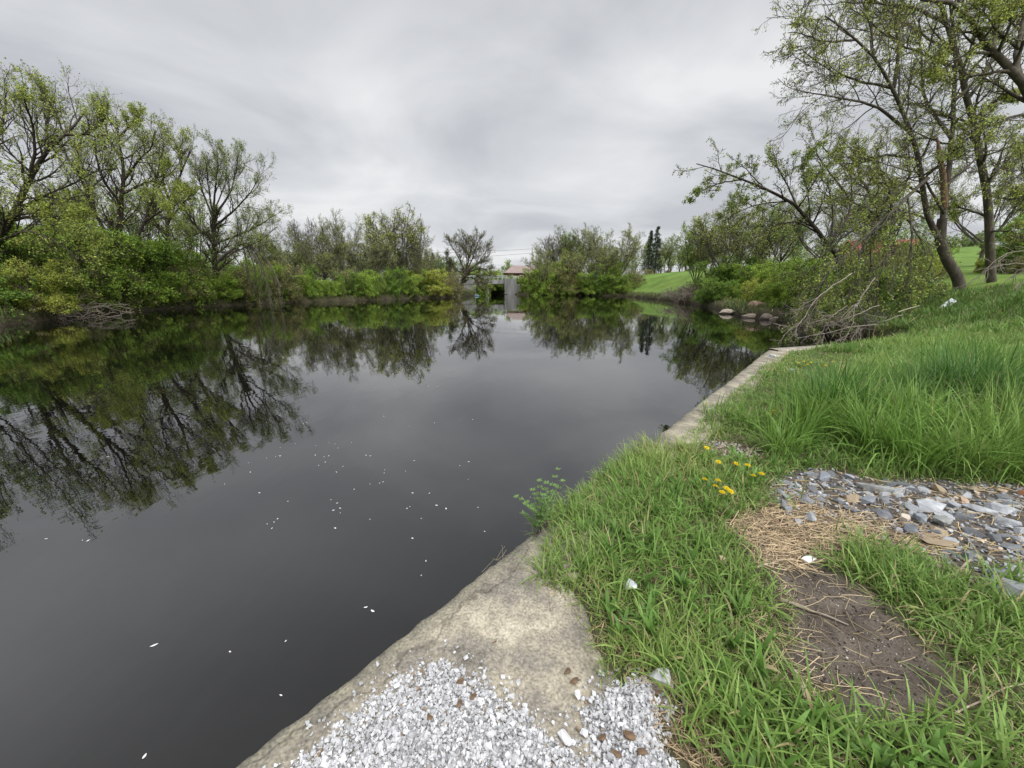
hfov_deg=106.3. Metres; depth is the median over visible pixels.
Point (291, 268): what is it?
shrub
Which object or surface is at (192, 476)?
water
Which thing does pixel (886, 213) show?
tree
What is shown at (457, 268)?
tree
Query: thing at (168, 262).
shrub
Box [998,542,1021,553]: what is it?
rubble stone
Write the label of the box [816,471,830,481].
rubble stone
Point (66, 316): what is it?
driftwood
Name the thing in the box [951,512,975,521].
rubble stone
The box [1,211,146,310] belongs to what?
shrub
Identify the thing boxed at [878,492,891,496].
rubble stone
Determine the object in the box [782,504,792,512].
rubble stone
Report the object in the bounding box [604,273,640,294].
shrub
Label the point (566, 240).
tree
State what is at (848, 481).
rubble stone
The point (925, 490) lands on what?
rubble stone
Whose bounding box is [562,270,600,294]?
shrub
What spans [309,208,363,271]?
tree
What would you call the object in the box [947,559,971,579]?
stick
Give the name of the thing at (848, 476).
rubble stone
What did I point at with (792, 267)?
shrub
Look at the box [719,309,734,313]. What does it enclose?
shore rock
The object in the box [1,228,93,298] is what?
shrub
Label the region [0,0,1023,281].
sky
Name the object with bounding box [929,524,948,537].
rubble stone
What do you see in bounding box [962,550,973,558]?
rubble stone
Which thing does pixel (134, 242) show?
shrub
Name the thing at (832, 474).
rubble stone
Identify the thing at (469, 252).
leaning willow
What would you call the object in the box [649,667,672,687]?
limestone block
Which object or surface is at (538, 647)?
quay wall
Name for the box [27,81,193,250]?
willow tree
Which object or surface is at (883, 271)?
shrub
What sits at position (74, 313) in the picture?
driftwood
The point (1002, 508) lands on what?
rubble stone
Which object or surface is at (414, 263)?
tree
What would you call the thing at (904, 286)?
shrub
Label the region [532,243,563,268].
tree
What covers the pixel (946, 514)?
rubble stone
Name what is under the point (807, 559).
white stone
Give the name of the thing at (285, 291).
shrub
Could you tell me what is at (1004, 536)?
rubble stone
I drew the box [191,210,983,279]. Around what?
wood
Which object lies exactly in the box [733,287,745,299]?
shrub
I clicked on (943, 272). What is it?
shrub
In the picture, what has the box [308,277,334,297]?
shrub
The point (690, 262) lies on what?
tree
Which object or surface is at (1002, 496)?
rubble stone
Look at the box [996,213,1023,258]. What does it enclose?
shrub
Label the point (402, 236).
tree
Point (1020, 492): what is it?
rubble stone
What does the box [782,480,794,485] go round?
rubble stone
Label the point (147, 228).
tree
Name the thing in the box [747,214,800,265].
tree
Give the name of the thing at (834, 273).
shrub
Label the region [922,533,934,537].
rubble stone
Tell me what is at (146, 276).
shrub
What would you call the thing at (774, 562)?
stick
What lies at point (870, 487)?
rubble stone
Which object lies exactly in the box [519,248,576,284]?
tree
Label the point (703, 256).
tree
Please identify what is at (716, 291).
shrub
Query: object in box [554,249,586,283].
tree
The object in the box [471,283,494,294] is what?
shrub
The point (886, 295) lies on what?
shrub
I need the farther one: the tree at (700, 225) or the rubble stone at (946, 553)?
the tree at (700, 225)
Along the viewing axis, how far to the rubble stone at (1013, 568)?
2.26 m
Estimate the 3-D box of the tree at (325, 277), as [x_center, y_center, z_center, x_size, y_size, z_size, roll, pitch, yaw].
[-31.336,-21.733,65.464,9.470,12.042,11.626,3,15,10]
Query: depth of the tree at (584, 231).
101.53 m
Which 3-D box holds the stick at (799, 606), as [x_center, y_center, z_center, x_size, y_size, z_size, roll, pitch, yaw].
[1.564,1.181,1.995,0.283,0.022,0.017,9,17,30]
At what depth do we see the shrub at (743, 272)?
44.28 m
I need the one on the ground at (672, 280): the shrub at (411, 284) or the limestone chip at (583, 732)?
the shrub at (411, 284)
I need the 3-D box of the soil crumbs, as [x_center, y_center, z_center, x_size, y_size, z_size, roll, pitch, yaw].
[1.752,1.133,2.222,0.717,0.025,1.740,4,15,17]
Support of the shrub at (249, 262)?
on the ground at (672, 280)
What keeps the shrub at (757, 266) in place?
on the ground at (672, 280)
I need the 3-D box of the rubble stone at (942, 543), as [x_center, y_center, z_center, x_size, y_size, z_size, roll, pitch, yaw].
[2.793,1.030,2.515,0.233,0.049,0.095,0,14,0]
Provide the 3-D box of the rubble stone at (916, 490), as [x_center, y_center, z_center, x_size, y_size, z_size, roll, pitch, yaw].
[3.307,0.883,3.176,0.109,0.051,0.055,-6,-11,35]
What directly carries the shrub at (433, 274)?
on the ground at (672, 280)
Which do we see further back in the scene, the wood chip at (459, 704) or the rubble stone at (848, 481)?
the rubble stone at (848, 481)
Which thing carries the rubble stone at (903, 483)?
on the ground at (672, 280)
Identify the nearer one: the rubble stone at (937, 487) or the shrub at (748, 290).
the rubble stone at (937, 487)
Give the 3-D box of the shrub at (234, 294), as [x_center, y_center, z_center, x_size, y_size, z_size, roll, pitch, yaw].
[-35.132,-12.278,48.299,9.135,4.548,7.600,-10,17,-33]
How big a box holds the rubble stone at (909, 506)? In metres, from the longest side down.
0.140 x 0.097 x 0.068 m
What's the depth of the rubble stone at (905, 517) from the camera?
2.77 m
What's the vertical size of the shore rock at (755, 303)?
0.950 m
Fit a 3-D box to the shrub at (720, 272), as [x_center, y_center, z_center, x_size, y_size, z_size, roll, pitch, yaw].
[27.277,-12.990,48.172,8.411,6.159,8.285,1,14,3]
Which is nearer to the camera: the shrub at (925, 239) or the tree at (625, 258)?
the shrub at (925, 239)
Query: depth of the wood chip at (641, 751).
1.36 m
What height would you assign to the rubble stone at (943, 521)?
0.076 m
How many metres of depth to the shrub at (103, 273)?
31.62 m
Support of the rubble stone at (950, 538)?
on the ground at (672, 280)
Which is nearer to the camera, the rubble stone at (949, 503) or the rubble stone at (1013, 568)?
the rubble stone at (1013, 568)
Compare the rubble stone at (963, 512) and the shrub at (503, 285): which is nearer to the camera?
the rubble stone at (963, 512)
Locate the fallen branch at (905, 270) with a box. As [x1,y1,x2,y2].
[776,177,956,341]
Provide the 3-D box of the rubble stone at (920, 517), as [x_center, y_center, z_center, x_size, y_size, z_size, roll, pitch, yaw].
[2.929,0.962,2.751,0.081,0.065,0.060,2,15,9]
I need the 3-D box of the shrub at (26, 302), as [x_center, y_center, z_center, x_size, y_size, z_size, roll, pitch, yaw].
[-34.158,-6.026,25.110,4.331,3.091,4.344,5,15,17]
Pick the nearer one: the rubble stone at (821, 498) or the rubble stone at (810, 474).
the rubble stone at (821, 498)
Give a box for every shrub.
[0,228,65,321]
[0,256,84,314]
[0,258,66,314]
[0,269,44,309]
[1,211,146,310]
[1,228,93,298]
[3,219,122,313]
[11,215,116,310]
[12,224,179,310]
[35,266,123,309]
[47,281,81,311]
[49,260,113,309]
[89,228,183,303]
[107,229,187,307]
[119,290,138,304]
[120,267,158,305]
[122,229,224,306]
[130,270,191,307]
[160,256,215,306]
[161,242,240,303]
[168,280,192,301]
[183,275,228,301]
[189,256,232,294]
[210,262,271,287]
[211,261,264,304]
[212,268,271,301]
[235,278,271,296]
[239,258,290,296]
[256,260,306,302]
[263,270,302,300]
[266,257,323,296]
[273,270,318,297]
[292,262,322,298]
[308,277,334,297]
[326,278,345,297]
[329,265,359,293]
[330,270,367,295]
[348,269,383,297]
[362,268,394,294]
[383,266,409,296]
[395,274,425,296]
[396,266,435,296]
[406,268,453,295]
[435,268,466,296]
[458,270,501,279]
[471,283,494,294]
[476,278,504,291]
[483,273,516,290]
[516,275,529,287]
[519,284,526,292]
[521,262,567,295]
[525,271,551,293]
[540,258,572,289]
[545,259,594,295]
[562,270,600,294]
[579,271,611,295]
[588,256,632,292]
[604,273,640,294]
[619,266,649,287]
[684,277,711,296]
[690,254,760,293]
[692,277,739,304]
[721,257,800,286]
[722,283,745,298]
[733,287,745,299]
[734,265,764,291]
[739,277,773,301]
[742,263,787,288]
[749,282,779,301]
[758,277,790,305]
[765,261,822,284]
[767,259,879,307]
[776,254,863,282]
[777,278,802,306]
[788,248,883,274]
[793,266,866,306]
[809,266,916,308]
[816,239,913,273]
[836,270,904,304]
[860,248,927,295]
[876,236,933,254]
[880,246,931,258]
[885,273,925,301]
[890,254,943,293]
[896,231,951,250]
[906,245,960,263]
[929,257,957,279]
[973,258,984,272]
[975,219,1023,273]
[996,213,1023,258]
[1000,253,1023,273]
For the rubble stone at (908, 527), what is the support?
on the ground at (672, 280)
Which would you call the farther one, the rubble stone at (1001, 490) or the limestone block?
the rubble stone at (1001, 490)
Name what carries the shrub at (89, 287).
on the ground at (672, 280)
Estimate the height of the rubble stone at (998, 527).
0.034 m
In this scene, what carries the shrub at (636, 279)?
on the ground at (672, 280)
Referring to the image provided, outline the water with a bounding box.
[0,294,851,767]
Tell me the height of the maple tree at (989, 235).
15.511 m
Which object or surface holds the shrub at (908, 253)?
on the ground at (672, 280)
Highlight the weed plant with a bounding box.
[513,467,564,538]
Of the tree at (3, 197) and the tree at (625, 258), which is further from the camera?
the tree at (625, 258)
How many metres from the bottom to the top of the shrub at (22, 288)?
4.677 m
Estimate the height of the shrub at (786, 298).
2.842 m
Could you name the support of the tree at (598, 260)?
on the ground at (672, 280)
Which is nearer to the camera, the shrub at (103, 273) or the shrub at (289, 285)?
the shrub at (103, 273)
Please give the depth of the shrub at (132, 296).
36.08 m
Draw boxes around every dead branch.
[772,273,902,343]
[954,242,1023,296]
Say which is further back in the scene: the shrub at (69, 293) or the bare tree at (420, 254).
the bare tree at (420, 254)
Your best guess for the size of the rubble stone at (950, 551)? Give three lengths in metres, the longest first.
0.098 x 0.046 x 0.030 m
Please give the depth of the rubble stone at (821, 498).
3.02 m
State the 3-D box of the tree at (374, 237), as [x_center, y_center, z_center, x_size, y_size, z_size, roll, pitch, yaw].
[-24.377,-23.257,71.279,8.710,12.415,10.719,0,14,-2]
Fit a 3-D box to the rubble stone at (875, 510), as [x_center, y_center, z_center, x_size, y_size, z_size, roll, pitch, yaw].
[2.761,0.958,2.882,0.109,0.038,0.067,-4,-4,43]
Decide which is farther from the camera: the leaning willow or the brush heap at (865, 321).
the leaning willow
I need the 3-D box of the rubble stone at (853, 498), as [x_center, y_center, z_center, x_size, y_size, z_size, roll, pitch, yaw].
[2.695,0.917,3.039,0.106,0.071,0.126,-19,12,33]
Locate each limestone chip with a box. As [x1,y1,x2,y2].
[537,731,542,738]
[557,728,573,745]
[575,689,580,699]
[580,728,587,737]
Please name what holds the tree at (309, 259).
on the ground at (672, 280)
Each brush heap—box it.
[656,283,701,302]
[776,300,923,340]
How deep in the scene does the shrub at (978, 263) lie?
25.89 m
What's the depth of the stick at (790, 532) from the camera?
2.65 m
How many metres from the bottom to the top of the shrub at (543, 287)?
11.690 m
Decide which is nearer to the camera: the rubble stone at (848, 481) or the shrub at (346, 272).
the rubble stone at (848, 481)
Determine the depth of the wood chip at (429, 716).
1.48 m
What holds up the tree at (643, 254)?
on the ground at (672, 280)
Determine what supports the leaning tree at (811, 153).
on the ground at (672, 280)
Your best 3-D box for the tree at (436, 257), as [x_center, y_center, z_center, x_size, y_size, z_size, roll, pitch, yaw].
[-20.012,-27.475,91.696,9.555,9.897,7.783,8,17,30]
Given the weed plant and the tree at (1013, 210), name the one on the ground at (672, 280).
the tree at (1013, 210)
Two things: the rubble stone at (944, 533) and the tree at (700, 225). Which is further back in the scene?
the tree at (700, 225)
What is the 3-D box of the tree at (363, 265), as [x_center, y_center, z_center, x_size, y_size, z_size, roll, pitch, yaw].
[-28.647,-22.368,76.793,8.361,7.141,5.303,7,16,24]
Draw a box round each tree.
[0,57,165,284]
[0,174,115,228]
[16,165,126,234]
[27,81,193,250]
[100,177,175,239]
[137,122,207,266]
[139,187,232,262]
[169,128,293,276]
[217,219,282,264]
[253,238,284,271]
[254,235,311,269]
[254,249,286,270]
[270,234,341,280]
[276,217,330,271]
[280,247,298,268]
[286,220,360,279]
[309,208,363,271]
[312,250,348,277]
[335,237,375,272]
[337,242,398,273]
[345,255,380,278]
[353,202,423,275]
[355,225,399,271]
[367,240,398,273]
[374,210,435,270]
[379,249,422,276]
[393,238,432,269]
[393,252,436,276]
[399,214,431,268]
[408,247,440,270]
[424,254,457,279]
[451,258,464,277]
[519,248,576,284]
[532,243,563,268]
[539,233,576,263]
[541,236,576,268]
[549,222,598,271]
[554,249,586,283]
[555,227,585,263]
[571,228,614,270]
[572,249,619,290]
[580,223,645,274]
[592,245,626,270]
[594,242,615,269]
[624,240,648,272]
[636,230,659,274]
[646,235,682,272]
[649,226,663,273]
[659,240,680,270]
[670,217,719,287]
[672,118,881,270]
[675,248,688,271]
[681,197,761,275]
[688,218,743,278]
[709,185,801,264]
[709,208,772,270]
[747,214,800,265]
[755,0,1023,291]
[759,199,818,261]
[769,184,872,259]
[785,0,1023,282]
[792,106,931,260]
[847,176,906,251]
[876,0,1023,212]
[910,147,1023,261]
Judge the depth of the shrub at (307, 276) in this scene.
55.33 m
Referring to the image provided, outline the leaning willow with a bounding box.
[440,225,498,293]
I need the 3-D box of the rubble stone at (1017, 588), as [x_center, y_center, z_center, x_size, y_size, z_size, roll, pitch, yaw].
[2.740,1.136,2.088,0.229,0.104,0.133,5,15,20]
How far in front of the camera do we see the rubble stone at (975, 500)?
3.00 m
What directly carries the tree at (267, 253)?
on the ground at (672, 280)
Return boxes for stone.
[625,579,636,589]
[776,489,791,498]
[779,499,786,507]
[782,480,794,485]
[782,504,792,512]
[793,519,802,524]
[799,495,815,504]
[802,472,818,477]
[802,555,816,563]
[806,485,817,493]
[815,496,827,503]
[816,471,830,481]
[818,482,828,488]
[827,470,836,479]
[831,499,844,505]
[842,474,854,479]
[842,479,853,484]
[843,494,859,503]
[843,506,853,511]
[855,482,895,492]
[859,494,875,503]
[871,509,889,512]
[877,510,892,518]
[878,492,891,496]
[879,496,889,504]
[880,479,896,486]
[892,491,904,497]
[893,527,902,533]
[895,487,905,492]
[897,481,915,486]
[900,513,910,521]
[902,501,920,512]
[903,523,918,533]
[905,487,920,492]
[911,513,927,523]
[916,498,946,514]
[917,486,931,493]
[919,538,957,547]
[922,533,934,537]
[924,529,941,533]
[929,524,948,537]
[931,483,946,493]
[931,496,944,501]
[933,514,953,526]
[934,510,954,519]
[939,551,948,559]
[941,549,957,555]
[942,536,959,543]
[943,500,962,507]
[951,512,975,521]
[957,509,974,516]
[959,496,968,503]
[960,492,971,497]
[960,526,986,537]
[962,503,998,514]
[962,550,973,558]
[964,497,978,502]
[984,502,1016,515]
[985,574,1023,600]
[986,528,998,532]
[986,533,1001,543]
[986,568,1007,576]
[987,497,996,502]
[990,525,1004,530]
[992,515,1021,526]
[994,494,1010,498]
[996,489,1007,492]
[996,499,1018,504]
[996,533,1019,541]
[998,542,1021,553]
[1004,562,1023,578]
[1013,527,1023,534]
[1016,490,1023,495]
[1016,535,1023,541]
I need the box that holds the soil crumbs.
[729,508,958,730]
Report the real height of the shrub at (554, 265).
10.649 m
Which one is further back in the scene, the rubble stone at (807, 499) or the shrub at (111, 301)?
the shrub at (111, 301)
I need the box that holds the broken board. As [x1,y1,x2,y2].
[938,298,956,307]
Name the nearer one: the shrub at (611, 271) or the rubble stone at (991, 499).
the rubble stone at (991, 499)
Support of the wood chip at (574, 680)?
on the quay wall
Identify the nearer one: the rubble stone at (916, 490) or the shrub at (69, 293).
the rubble stone at (916, 490)
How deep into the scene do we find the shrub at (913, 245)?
30.96 m
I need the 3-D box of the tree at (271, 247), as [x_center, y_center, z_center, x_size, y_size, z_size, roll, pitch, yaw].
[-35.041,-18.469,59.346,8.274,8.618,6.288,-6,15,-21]
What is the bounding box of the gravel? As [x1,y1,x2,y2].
[262,639,690,767]
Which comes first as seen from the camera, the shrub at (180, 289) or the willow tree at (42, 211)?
the willow tree at (42, 211)
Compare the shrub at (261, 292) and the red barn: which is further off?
the red barn
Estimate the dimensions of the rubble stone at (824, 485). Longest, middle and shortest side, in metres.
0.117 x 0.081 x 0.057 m
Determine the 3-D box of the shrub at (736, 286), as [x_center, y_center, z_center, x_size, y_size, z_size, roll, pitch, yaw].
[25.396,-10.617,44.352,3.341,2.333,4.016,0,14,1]
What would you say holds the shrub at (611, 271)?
on the ground at (672, 280)
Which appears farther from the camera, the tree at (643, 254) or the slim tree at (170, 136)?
the tree at (643, 254)
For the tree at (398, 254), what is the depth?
78.23 m
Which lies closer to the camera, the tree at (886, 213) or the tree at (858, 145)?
the tree at (858, 145)
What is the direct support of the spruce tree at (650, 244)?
on the ground at (672, 280)
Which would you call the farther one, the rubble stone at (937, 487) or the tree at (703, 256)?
the tree at (703, 256)
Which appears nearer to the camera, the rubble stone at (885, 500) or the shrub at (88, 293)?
the rubble stone at (885, 500)
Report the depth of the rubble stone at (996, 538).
2.55 m
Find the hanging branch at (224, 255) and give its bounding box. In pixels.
[217,240,281,305]
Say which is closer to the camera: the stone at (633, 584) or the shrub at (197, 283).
the stone at (633, 584)
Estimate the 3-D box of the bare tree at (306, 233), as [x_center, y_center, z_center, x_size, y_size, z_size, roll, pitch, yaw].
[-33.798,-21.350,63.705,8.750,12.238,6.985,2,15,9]
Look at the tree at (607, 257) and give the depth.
92.23 m
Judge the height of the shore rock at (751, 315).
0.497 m
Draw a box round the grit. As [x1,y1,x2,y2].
[703,439,927,713]
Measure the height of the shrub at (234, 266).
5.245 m
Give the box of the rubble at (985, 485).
[764,468,1023,583]
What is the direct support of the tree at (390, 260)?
on the ground at (672, 280)
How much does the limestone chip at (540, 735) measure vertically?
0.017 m
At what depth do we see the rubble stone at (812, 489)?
3.17 m
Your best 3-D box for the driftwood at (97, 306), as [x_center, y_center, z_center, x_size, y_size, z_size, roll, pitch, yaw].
[-33.180,-5.755,28.869,7.076,2.112,2.505,-8,16,-28]
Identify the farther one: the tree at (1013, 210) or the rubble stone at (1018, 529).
the tree at (1013, 210)
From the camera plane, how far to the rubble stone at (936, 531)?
2.62 m
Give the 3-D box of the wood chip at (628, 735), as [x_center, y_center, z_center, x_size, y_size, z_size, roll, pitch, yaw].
[0.427,1.288,1.411,0.046,0.012,0.026,6,16,22]
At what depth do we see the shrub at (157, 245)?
38.35 m
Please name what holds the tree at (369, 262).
on the ground at (672, 280)
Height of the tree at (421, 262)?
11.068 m
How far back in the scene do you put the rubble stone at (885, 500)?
3.00 m
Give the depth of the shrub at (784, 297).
26.89 m
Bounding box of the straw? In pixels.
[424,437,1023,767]
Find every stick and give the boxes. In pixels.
[757,558,794,566]
[775,521,809,549]
[780,598,848,624]
[794,669,805,698]
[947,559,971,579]
[953,684,1023,714]
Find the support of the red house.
on the ground at (672, 280)
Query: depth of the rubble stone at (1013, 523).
2.72 m
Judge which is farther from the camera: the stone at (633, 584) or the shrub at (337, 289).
the shrub at (337, 289)
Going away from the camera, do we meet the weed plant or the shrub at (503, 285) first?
the weed plant
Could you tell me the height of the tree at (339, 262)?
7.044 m
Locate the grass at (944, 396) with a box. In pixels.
[0,280,1023,767]
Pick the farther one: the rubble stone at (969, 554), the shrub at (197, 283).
the shrub at (197, 283)
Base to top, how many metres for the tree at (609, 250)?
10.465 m
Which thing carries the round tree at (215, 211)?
on the ground at (672, 280)
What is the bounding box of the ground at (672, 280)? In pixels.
[0,246,1023,767]
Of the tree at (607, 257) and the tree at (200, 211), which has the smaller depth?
the tree at (200, 211)
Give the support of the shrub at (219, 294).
on the ground at (672, 280)
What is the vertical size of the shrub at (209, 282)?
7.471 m
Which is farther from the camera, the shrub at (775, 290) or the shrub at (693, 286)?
the shrub at (693, 286)
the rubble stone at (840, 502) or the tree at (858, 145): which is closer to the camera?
the rubble stone at (840, 502)
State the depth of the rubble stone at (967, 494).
3.07 m
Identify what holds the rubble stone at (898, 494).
on the ground at (672, 280)
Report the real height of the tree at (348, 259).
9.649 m
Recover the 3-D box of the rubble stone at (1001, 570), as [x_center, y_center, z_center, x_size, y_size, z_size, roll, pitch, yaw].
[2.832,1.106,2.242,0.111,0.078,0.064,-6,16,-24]
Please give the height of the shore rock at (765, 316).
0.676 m
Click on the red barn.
(860, 247)
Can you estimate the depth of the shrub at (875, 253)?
25.17 m
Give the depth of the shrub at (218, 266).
48.43 m
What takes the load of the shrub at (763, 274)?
on the ground at (672, 280)
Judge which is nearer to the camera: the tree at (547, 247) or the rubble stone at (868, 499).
the rubble stone at (868, 499)
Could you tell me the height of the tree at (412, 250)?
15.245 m
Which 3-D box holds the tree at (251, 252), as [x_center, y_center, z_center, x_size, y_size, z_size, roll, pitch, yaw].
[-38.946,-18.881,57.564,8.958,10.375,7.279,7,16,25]
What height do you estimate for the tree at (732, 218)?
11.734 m
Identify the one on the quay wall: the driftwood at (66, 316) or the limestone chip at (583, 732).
the limestone chip at (583, 732)
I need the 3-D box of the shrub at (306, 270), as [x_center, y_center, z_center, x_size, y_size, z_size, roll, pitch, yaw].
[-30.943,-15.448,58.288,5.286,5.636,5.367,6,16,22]
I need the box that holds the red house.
[502,266,535,282]
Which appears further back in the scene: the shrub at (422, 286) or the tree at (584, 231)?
the tree at (584, 231)
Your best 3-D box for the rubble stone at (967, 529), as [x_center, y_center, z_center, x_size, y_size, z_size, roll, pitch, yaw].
[3.153,1.020,2.621,0.063,0.058,0.125,-3,29,-42]
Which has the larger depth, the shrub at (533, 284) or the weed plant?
the shrub at (533, 284)
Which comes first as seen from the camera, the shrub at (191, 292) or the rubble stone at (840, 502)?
the rubble stone at (840, 502)
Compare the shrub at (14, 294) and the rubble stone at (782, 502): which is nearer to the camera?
the rubble stone at (782, 502)
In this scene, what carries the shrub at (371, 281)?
on the ground at (672, 280)
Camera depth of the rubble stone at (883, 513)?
2.81 m
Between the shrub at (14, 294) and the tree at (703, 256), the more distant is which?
the tree at (703, 256)
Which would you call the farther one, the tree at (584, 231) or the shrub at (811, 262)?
the tree at (584, 231)
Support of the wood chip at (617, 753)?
on the gravel
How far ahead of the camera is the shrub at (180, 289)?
40.77 m
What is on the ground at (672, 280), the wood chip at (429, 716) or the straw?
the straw
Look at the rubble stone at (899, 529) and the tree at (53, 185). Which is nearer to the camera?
the rubble stone at (899, 529)
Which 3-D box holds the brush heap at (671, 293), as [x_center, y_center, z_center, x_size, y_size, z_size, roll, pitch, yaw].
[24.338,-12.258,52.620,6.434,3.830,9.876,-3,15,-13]
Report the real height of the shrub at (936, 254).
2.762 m
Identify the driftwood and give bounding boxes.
[1,305,71,318]
[59,303,135,318]
[66,293,131,315]
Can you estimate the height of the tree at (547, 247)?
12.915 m
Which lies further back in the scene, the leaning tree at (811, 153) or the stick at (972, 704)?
the leaning tree at (811, 153)
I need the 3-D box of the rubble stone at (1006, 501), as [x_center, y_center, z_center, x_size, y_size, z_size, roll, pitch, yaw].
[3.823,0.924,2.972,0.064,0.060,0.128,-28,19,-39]
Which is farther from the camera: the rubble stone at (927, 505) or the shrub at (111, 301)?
the shrub at (111, 301)
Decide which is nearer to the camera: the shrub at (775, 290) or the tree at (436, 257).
the shrub at (775, 290)
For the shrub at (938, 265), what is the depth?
22.38 m
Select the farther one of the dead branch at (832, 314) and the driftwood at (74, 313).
the driftwood at (74, 313)
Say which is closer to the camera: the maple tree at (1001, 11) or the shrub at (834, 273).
the maple tree at (1001, 11)
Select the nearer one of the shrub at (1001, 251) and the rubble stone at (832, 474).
the rubble stone at (832, 474)
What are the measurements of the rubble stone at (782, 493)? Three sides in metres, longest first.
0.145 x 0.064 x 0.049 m
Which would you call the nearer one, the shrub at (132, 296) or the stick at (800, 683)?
the stick at (800, 683)
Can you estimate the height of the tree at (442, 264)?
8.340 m
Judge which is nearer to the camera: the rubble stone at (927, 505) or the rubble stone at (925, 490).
the rubble stone at (927, 505)
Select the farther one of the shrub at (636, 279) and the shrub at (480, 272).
the shrub at (480, 272)
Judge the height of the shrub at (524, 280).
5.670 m
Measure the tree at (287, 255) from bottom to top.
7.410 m
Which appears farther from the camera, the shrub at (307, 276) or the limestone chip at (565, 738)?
the shrub at (307, 276)
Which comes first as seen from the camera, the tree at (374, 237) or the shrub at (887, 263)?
the shrub at (887, 263)
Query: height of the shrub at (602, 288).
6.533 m
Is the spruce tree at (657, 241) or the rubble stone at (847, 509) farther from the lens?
the spruce tree at (657, 241)
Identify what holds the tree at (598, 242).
on the ground at (672, 280)
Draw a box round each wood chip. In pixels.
[427,714,432,720]
[456,677,464,683]
[456,699,461,707]
[470,692,476,699]
[569,677,578,683]
[598,733,605,740]
[611,749,621,758]
[622,730,633,740]
[637,748,648,755]
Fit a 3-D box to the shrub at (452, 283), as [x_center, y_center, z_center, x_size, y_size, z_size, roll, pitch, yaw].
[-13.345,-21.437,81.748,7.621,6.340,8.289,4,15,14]
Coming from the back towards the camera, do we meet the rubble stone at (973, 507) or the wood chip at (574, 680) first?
the rubble stone at (973, 507)
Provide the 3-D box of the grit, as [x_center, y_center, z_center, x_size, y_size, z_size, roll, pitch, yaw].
[1.939,0.992,2.868,0.856,0.084,2.906,2,15,10]
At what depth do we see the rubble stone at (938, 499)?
3.02 m
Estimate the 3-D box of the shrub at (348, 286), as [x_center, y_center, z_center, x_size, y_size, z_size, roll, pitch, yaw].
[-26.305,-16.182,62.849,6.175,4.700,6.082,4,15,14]
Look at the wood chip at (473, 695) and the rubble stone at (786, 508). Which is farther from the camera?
the rubble stone at (786, 508)
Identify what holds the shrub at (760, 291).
on the ground at (672, 280)
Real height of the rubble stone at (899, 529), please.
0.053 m
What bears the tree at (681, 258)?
on the ground at (672, 280)
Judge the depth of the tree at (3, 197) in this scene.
38.02 m
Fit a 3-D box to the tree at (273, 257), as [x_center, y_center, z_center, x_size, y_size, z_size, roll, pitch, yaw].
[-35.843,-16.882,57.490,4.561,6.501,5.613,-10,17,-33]
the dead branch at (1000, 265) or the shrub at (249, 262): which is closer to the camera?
the dead branch at (1000, 265)
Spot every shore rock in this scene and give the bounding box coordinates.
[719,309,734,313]
[741,313,755,317]
[747,301,766,306]
[759,313,772,319]
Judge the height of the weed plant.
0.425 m
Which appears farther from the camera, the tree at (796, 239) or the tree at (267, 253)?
the tree at (267, 253)
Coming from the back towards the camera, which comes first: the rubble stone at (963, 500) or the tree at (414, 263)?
the tree at (414, 263)
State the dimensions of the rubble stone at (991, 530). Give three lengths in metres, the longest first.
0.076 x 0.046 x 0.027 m
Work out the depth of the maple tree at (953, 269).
16.57 m
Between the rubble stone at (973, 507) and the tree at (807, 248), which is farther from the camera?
the tree at (807, 248)
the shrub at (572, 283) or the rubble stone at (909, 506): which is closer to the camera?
the rubble stone at (909, 506)
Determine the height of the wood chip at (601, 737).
0.009 m
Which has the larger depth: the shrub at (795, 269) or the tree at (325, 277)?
the tree at (325, 277)
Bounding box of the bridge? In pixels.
[452,275,523,293]
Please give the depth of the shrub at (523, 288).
103.55 m
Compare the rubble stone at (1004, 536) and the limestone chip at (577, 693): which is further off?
the rubble stone at (1004, 536)
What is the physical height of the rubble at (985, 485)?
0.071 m
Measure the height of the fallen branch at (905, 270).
7.339 m
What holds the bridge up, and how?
on the ground at (672, 280)
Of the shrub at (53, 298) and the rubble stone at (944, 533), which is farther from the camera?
the shrub at (53, 298)
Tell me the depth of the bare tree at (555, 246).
101.97 m
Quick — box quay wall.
[236,343,854,767]
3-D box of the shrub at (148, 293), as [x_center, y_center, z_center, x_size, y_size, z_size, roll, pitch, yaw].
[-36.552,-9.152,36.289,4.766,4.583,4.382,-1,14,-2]
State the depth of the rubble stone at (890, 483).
3.27 m
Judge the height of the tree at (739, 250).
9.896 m
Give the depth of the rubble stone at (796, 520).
2.73 m
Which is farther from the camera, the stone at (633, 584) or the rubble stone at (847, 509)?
the rubble stone at (847, 509)
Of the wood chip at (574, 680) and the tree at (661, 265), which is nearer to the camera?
the wood chip at (574, 680)
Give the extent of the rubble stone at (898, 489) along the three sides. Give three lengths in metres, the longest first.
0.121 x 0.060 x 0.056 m
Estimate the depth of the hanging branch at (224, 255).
44.74 m
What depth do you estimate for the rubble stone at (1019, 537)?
2.55 m
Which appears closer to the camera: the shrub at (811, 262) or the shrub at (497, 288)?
the shrub at (811, 262)
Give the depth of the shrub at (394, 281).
68.34 m
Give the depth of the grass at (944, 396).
2.48 m
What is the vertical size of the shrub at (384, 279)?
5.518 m
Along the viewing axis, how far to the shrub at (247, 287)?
48.39 m
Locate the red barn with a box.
[837,239,917,257]

